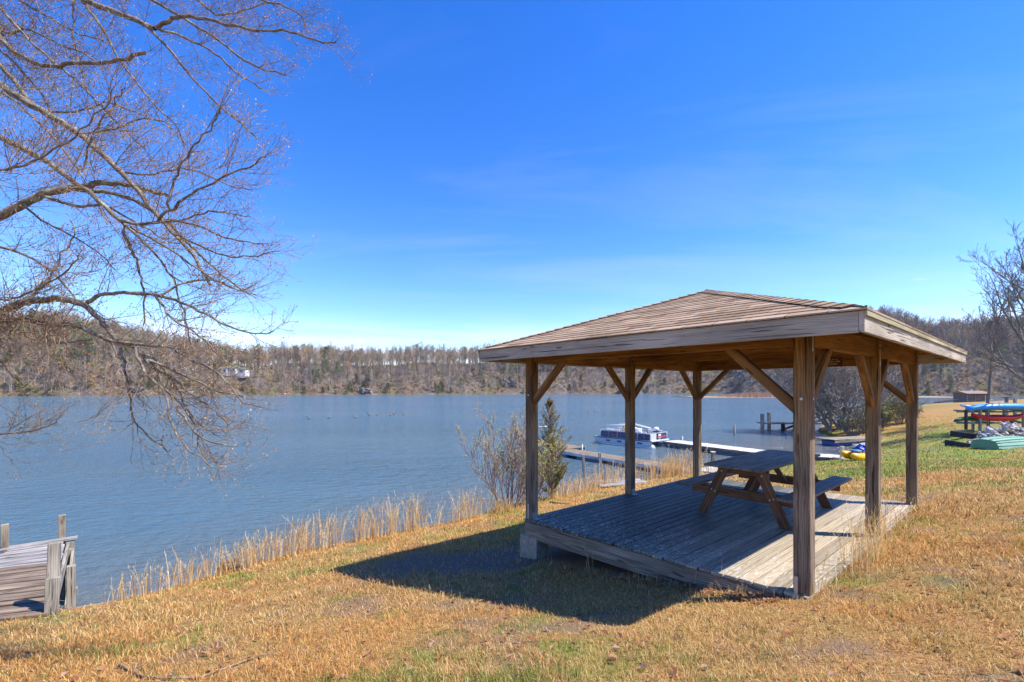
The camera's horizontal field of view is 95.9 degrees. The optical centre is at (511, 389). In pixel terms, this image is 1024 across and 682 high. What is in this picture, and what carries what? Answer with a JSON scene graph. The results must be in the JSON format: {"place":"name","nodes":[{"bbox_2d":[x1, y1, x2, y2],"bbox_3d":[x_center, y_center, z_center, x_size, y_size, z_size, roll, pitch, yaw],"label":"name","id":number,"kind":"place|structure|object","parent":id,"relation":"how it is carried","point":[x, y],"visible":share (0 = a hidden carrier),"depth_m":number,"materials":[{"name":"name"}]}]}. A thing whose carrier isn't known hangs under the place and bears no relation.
{"place":"outdoors","nodes":[
{"label":"outdoors","id":0,"kind":"place"},
{"bbox_2d":[0,394,1023,609],"bbox_3d":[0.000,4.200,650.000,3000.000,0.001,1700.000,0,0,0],"label":"water","id":1,"kind":"structure","parent":0,"point":[114,505],"depth_m":26.50,"materials":[{"name":"blue liquid"}]},
{"bbox_2d":[0,514,77,621],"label":"wooden dock","id":2,"kind":"object","parent":1,"relation":"in","point":[38,577],"visible":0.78,"depth_m":7.28,"materials":[{"name":"grey wood"}]},
{"bbox_2d":[521,442,585,450],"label":"swim platform","id":3,"kind":"structure","parent":1,"relation":"on","point":[569,446],"depth_m":30.70,"materials":[{"name":"grey wood"}]},
{"bbox_2d":[582,455,585,487],"bbox_3d":[2.840,3.338,18.178,0.199,1.530,0.100,0,0,0],"label":"mooring post","id":4,"kind":"object","parent":1,"relation":"in","point":[583,465],"visible":0.58,"depth_m":18.13,"materials":[{"name":"grey wood"}]},
{"bbox_2d":[598,453,603,479],"bbox_3d":[3.518,3.299,18.178,0.258,1.611,0.100,0,0,0],"label":"mooring post","id":5,"kind":"object","parent":1,"relation":"in","point":[600,459],"visible":0.52,"depth_m":18.13,"materials":[{"name":"grey wood"}]},
{"bbox_2d":[540,444,705,474],"bbox_3d":[5.844,4.150,26.287,1.409,2.100,11.622,0,0,-36],"label":"floating dock","id":6,"kind":"object","parent":1,"relation":"on","point":[593,456],"visible":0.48,"depth_m":26.07,"materials":[{"name":"grey wood"}]},
{"bbox_2d":[594,423,668,448],"bbox_3d":[9.050,3.559,35.242,2.441,1.828,5.079,0,0,-42],"label":"pontoon boat","id":7,"kind":"object","parent":1,"relation":"on","point":[650,438],"visible":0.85,"depth_m":34.44,"materials":[{"name":"metal"}]},
{"bbox_2d":[663,436,759,455],"bbox_3d":[13.462,4.350,31.292,1.776,1.700,6.767,0,0,-30],"label":"floating dock","id":8,"kind":"object","parent":1,"relation":"on","point":[720,449],"visible":0.78,"depth_m":30.51,"materials":[{"name":"white wood"}]},
{"bbox_2d":[710,451,715,466],"bbox_3d":[9.355,3.599,21.514,0.202,1.403,0.202,0,0,0],"label":"mooring post","id":9,"kind":"object","parent":1,"relation":"in","point":[713,455],"visible":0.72,"depth_m":21.44,"materials":[{"name":"grey wood"}]},
{"bbox_2d":[755,450,844,460],"bbox_3d":[16.750,4.048,27.100,4.410,0.544,1.570,0,0,33],"label":"gangway","id":10,"kind":"object","parent":1,"relation":"on","point":[824,457],"visible":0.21,"depth_m":25.93,"materials":[{"name":"white wood"}]},
{"bbox_2d":[757,406,849,431],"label":"pier","id":11,"kind":"structure","parent":1,"relation":"in","point":[769,423],"depth_m":46.19,"materials":[{"name":"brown wood"}]},
{"bbox_2d":[818,436,882,445],"bbox_3d":[25.602,3.936,35.077,4.829,0.571,1.534,0,0,-17],"label":"floating dock","id":12,"kind":"object","parent":1,"relation":"on","point":[840,441],"visible":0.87,"depth_m":34.40,"materials":[{"name":"white wood"}]},
{"bbox_2d":[952,391,992,402],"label":"boathouse","id":13,"kind":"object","parent":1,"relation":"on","point":[970,396],"visible":0.46,"depth_m":84.06,"materials":[{"name":"brown wood"}]},
{"bbox_2d":[0,399,1023,681],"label":"ground","id":14,"kind":"structure","parent":0,"point":[934,413],"depth_m":4.46,"materials":[{"name":"brown plant"}]},
{"bbox_2d":[0,0,372,498],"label":"tree","id":15,"kind":"object","parent":14,"relation":"on","point":[13,306],"visible":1,"depth_m":4.44,"materials":[{"name":"brown plant"}]},
{"bbox_2d":[217,558,243,572],"bbox_3d":[-5.103,3.243,8.411,0.507,0.310,0.317,0,0,0],"label":"stump","id":16,"kind":"object","parent":14,"relation":"on","point":[236,569],"visible":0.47,"depth_m":8.34,"materials":[{"name":"beige wood"}]},
{"bbox_2d":[104,486,539,605],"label":"bank grass","id":17,"kind":"structure","parent":14,"relation":"on","point":[373,529],"depth_m":9.35,"materials":[{"name":"beige plant"}]},
{"bbox_2d":[436,590,473,595],"bbox_3d":[-0.662,2.406,5.474,0.655,0.142,0.078,0,0,39],"label":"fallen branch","id":18,"kind":"object","parent":14,"relation":"on","point":[454,591],"visible":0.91,"depth_m":5.52,"materials":[{"name":"grey wood"}]},
{"bbox_2d":[456,401,553,507],"bbox_3d":[-0.220,1.883,12.920,2.578,3.080,2.396,0,0,-29],"label":"shrub","id":19,"kind":"object","parent":14,"relation":"on","point":[515,461],"visible":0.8,"depth_m":12.97,"materials":[{"name":"brown plant"}]},
{"bbox_2d":[0,500,1023,681],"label":"fallen leaves","id":20,"kind":"object","parent":14,"relation":"on","point":[612,658],"depth_m":3.66,"materials":[{"name":"brown plant"}]},
{"bbox_2d":[517,426,567,501],"bbox_3d":[0.847,2.226,13.392,1.594,2.292,1.351,0,0,26],"label":"shrub","id":21,"kind":"object","parent":14,"relation":"on","point":[543,466],"visible":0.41,"depth_m":13.38,"materials":[{"name":"green plant"}]},
{"bbox_2d":[522,398,571,498],"bbox_3d":[1.233,1.799,14.057,1.478,3.170,1.470,0,0,-41],"label":"cedar","id":22,"kind":"object","parent":14,"relation":"on","point":[563,470],"visible":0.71,"depth_m":14.06,"materials":[{"name":"green plant"}]},
{"bbox_2d":[591,478,647,487],"bbox_3d":[3.788,3.421,16.409,2.048,0.299,0.886,0,0,-19],"label":"landing","id":23,"kind":"object","parent":14,"relation":"on","point":[621,482],"visible":0.55,"depth_m":16.26,"materials":[{"name":"grey wood"}]},
{"bbox_2d":[544,448,723,500],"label":"bank grass","id":24,"kind":"structure","parent":14,"relation":"on","point":[669,468],"depth_m":17.07,"materials":[{"name":"beige plant"}]},
{"bbox_2d":[515,547,786,597],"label":"weeds","id":25,"kind":"object","parent":14,"relation":"on","point":[737,593],"visible":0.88,"depth_m":4.79,"materials":[{"name":"plant"}]},
{"bbox_2d":[702,466,717,472],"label":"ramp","id":26,"kind":"structure","parent":14,"relation":"on","point":[710,470],"depth_m":20.50,"materials":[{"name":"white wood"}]},
{"bbox_2d":[477,289,967,599],"bbox_3d":[3.460,0.636,7.391,6.327,4.269,4.931,0,0,-41],"label":"gazebo","id":27,"kind":"object","parent":14,"relation":"on","point":[668,531],"visible":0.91,"depth_m":5.91,"materials":[{"name":"brown wood"}]},
{"bbox_2d":[676,449,851,530],"bbox_3d":[4.030,1.513,7.340,2.453,0.833,1.706,0,0,-41],"label":"picnic table","id":28,"kind":"object","parent":27,"relation":"on","point":[754,468],"visible":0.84,"depth_m":6.99,"materials":[{"name":"brown wood"}]},
{"bbox_2d":[816,357,842,366],"bbox_3d":[5.819,-0.500,8.489,0.015,0.170,0.420,0,0,-41],"label":"sign","id":29,"kind":"object","parent":27,"relation":"attached to","point":[835,361],"visible":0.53,"depth_m":8.41,"materials":[{"name":"brown wood"}]},
{"bbox_2d":[762,367,861,430],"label":"shore tree","id":30,"kind":"object","parent":14,"relation":"on","point":[824,422],"visible":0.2,"depth_m":43.39,"materials":[{"name":"brown plant"}]},
{"bbox_2d":[782,366,882,428],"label":"shore tree","id":31,"kind":"object","parent":14,"relation":"on","point":[843,409],"visible":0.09,"depth_m":42.49,"materials":[{"name":"brown plant"}]},
{"bbox_2d":[785,366,904,432],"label":"shore tree","id":32,"kind":"object","parent":14,"relation":"on","point":[836,403],"visible":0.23,"depth_m":40.85,"materials":[{"name":"brown plant"}]},
{"bbox_2d":[840,443,864,460],"bbox_3d":[17.675,3.147,23.538,2.030,0.945,1.260,0,0,-14],"label":"pedal boat","id":33,"kind":"object","parent":14,"relation":"on","point":[857,452],"visible":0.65,"depth_m":23.42,"materials":[{"name":"yellow plastic"}]},
{"bbox_2d":[830,402,889,435],"bbox_3d":[28.992,2.481,38.840,3.225,3.016,3.301,0,0,0],"label":"bramble","id":34,"kind":"object","parent":14,"relation":"on","point":[859,422],"visible":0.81,"depth_m":39.06,"materials":[{"name":"plant"}]},
{"bbox_2d":[812,489,934,610],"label":"weeds","id":35,"kind":"object","parent":14,"relation":"on","point":[873,551],"visible":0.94,"depth_m":4.93,"materials":[{"name":"beige plant"}]},
{"bbox_2d":[856,400,900,428],"bbox_3d":[31.283,2.173,39.639,2.954,2.780,3.641,0,0,0],"label":"bramble","id":36,"kind":"object","parent":14,"relation":"on","point":[885,412],"visible":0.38,"depth_m":38.92,"materials":[{"name":"green plant"}]},
{"bbox_2d":[839,364,938,408],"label":"shore tree","id":37,"kind":"object","parent":14,"relation":"on","point":[891,370],"visible":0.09,"depth_m":42.76,"materials":[{"name":"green plant"}]},
{"bbox_2d":[881,392,926,423],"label":"bramble","id":38,"kind":"object","parent":14,"relation":"on","point":[900,413],"visible":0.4,"depth_m":40.78,"materials":[{"name":"brown plant"}]},
{"bbox_2d":[934,399,957,402],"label":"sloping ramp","id":39,"kind":"structure","parent":14,"relation":"on","point":[945,401],"depth_m":75.72,"materials":[{"name":"grey concrete"}]},
{"bbox_2d":[945,429,976,447],"bbox_3d":[25.362,2.753,25.959,5.423,0.723,1.228,0,0,-39],"label":"timber planter","id":40,"kind":"object","parent":14,"relation":"on","point":[968,434],"visible":0.92,"depth_m":25.38,"materials":[{"name":"black wood"}]},
{"bbox_2d":[953,410,1023,432],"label":"kayak rack","id":41,"kind":"object","parent":14,"relation":"on","point":[979,422],"visible":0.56,"depth_m":28.35,"materials":[{"name":"brown wood"}]},
{"bbox_2d":[954,416,1016,420],"bbox_3d":[29.615,1.833,28.900,3.900,0.336,0.550,0,0,0],"label":"canoe","id":42,"kind":"object","parent":41,"relation":"on","point":[970,418],"visible":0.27,"depth_m":28.79,"materials":[{"name":"green plastic"}]},
{"bbox_2d":[965,403,1023,410],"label":"canoe","id":43,"kind":"object","parent":41,"relation":"on","point":[1000,406],"visible":0.98,"depth_m":28.11,"materials":[{"name":"blue plastic"}]},
{"bbox_2d":[971,413,1023,420],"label":"kayak","id":44,"kind":"object","parent":41,"relation":"on","point":[999,417],"visible":0.97,"depth_m":28.18,"materials":[{"name":"red plastic"}]},
{"bbox_2d":[956,219,1023,382],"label":"spreading tree","id":45,"kind":"object","parent":14,"relation":"on","point":[1021,329],"visible":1,"depth_m":29.09,"materials":[{"name":"brown plant"}]},
{"bbox_2d":[961,262,1023,414],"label":"young tree","id":46,"kind":"object","parent":14,"relation":"on","point":[991,322],"visible":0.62,"depth_m":35.64,"materials":[{"name":"brown plant"}]},
{"bbox_2d":[970,436,1023,449],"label":"upturned boat","id":47,"kind":"object","parent":14,"relation":"on","point":[1000,442],"visible":0.96,"depth_m":22.67,"materials":[{"name":"teal plastic"}]},
{"bbox_2d":[1001,397,1011,421],"bbox_3d":[35.302,1.574,33.000,0.480,2.014,0.240,0,0,0],"label":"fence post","id":48,"kind":"object","parent":14,"relation":"on","point":[1006,399],"visible":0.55,"depth_m":32.93,"materials":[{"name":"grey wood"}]},
{"bbox_2d":[0,337,1023,395],"bbox_3d":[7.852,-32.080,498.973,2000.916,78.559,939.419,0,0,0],"label":"hills","id":49,"kind":"structure","parent":0,"point":[606,389],"depth_m":360.44,"materials":[{"name":"brown plant"}]},
{"bbox_2d":[14,378,24,388],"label":"cedar","id":50,"kind":"object","parent":49,"relation":"on","point":[15,382],"visible":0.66,"depth_m":284.52,"materials":[{"name":"plant"}]},
{"bbox_2d":[18,383,31,395],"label":"cedar","id":51,"kind":"object","parent":49,"relation":"on","point":[27,388],"visible":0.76,"depth_m":280.11,"materials":[{"name":"green plant"}]},
{"bbox_2d":[130,385,145,392],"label":"rock outcrop","id":52,"kind":"object","parent":49,"relation":"on","point":[141,388],"visible":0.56,"depth_m":291.49,"materials":[{"name":"grey stone"}]},
{"bbox_2d":[145,378,154,388],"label":"cedar","id":53,"kind":"object","parent":49,"relation":"on","point":[149,383],"visible":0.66,"depth_m":300.06,"materials":[{"name":"plant"}]},
{"bbox_2d":[218,367,227,374],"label":"house","id":54,"kind":"structure","parent":49,"relation":"on","point":[223,371],"depth_m":347.00,"materials":[{"name":"white glass"}]},
{"bbox_2d":[226,365,240,375],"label":"house","id":55,"kind":"structure","parent":49,"relation":"on","point":[236,366],"depth_m":348.82,"materials":[{"name":"white glass"}]},
{"bbox_2d":[237,368,249,375],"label":"house","id":56,"kind":"structure","parent":49,"relation":"on","point":[243,373],"depth_m":345.00,"materials":[{"name":"white glass"}]},
{"bbox_2d":[357,387,372,393],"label":"rock outcrop","id":57,"kind":"object","parent":49,"relation":"on","point":[363,390],"visible":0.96,"depth_m":353.53,"materials":[{"name":"grey stone"}]},
{"bbox_2d":[502,377,515,387],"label":"rock outcrop","id":58,"kind":"object","parent":49,"relation":"on","point":[508,382],"visible":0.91,"depth_m":399.06,"materials":[{"name":"grey stone"}]},
{"bbox_2d":[6,344,1015,393],"bbox_3d":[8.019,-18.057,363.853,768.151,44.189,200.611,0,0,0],"label":"forest","id":59,"kind":"object","parent":49,"relation":"on","point":[439,387],"visible":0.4,"depth_m":348.94,"materials":[{"name":"brown plant"}]},
{"bbox_2d":[0,304,1023,394],"bbox_3d":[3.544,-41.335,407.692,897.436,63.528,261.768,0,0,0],"label":"forest","id":60,"kind":"object","parent":49,"relation":"on","point":[377,358],"visible":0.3,"depth_m":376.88,"materials":[{"name":"brown plant"}]},
{"bbox_2d":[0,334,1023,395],"bbox_3d":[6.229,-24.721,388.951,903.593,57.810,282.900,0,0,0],"label":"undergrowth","id":61,"kind":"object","parent":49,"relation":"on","point":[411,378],"visible":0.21,"depth_m":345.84,"materials":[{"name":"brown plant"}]},
{"bbox_2d":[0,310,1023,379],"bbox_3d":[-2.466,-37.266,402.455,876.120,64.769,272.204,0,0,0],"label":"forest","id":62,"kind":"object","parent":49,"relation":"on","point":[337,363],"visible":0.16,"depth_m":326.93,"materials":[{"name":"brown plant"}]},
{"bbox_2d":[733,370,746,377],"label":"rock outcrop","id":63,"kind":"object","parent":49,"relation":"on","point":[741,372],"visible":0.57,"depth_m":411.35,"materials":[{"name":"grey stone"}]},
{"bbox_2d":[922,365,929,374],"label":"cedar","id":64,"kind":"object","parent":49,"relation":"on","point":[925,368],"visible":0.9,"depth_m":301.43,"materials":[{"name":"brown plant"}]},
{"bbox_2d":[0,0,1023,366],"label":"sky","id":65,"kind":"structure","parent":0,"point":[502,171],"materials":[{"name":"blue"}]},
{"bbox_2d":[686,396,940,396],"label":"mud bank","id":66,"kind":"structure","parent":0,"point":[918,396],"depth_m":253.45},
{"bbox_2d":[710,391,888,396],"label":"marsh reeds","id":67,"kind":"object","parent":66,"relation":"on","point":[759,394],"visible":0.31,"depth_m":243.39,"materials":[{"name":"brown plant"}]},
{"bbox_3d":[25.887,2.319,25.184,0.301,0.247,0.397,0,0,0],"label":"rock","id":68,"kind":"object","parent":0,"visible":0},
{"bbox_2d":[984,429,994,432],"bbox_3d":[25.863,2.240,25.018,0.377,0.232,0.379,0,0,-26],"label":"rock","id":69,"kind":"object","parent":68,"relation":"on","point":[988,430],"visible":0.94,"depth_m":24.94,"materials":[{"name":"white stone"}]},
{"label":"rock","id":70,"kind":"object","parent":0,"visible":0},
{"bbox_2d":[977,433,986,437],"bbox_3d":[24.767,2.437,24.329,0.390,0.240,0.346,0,0,34],"label":"rock","id":71,"kind":"object","parent":70,"relation":"on","point":[981,435],"visible":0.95,"depth_m":24.30,"materials":[{"name":"grey stone"}]}
]}

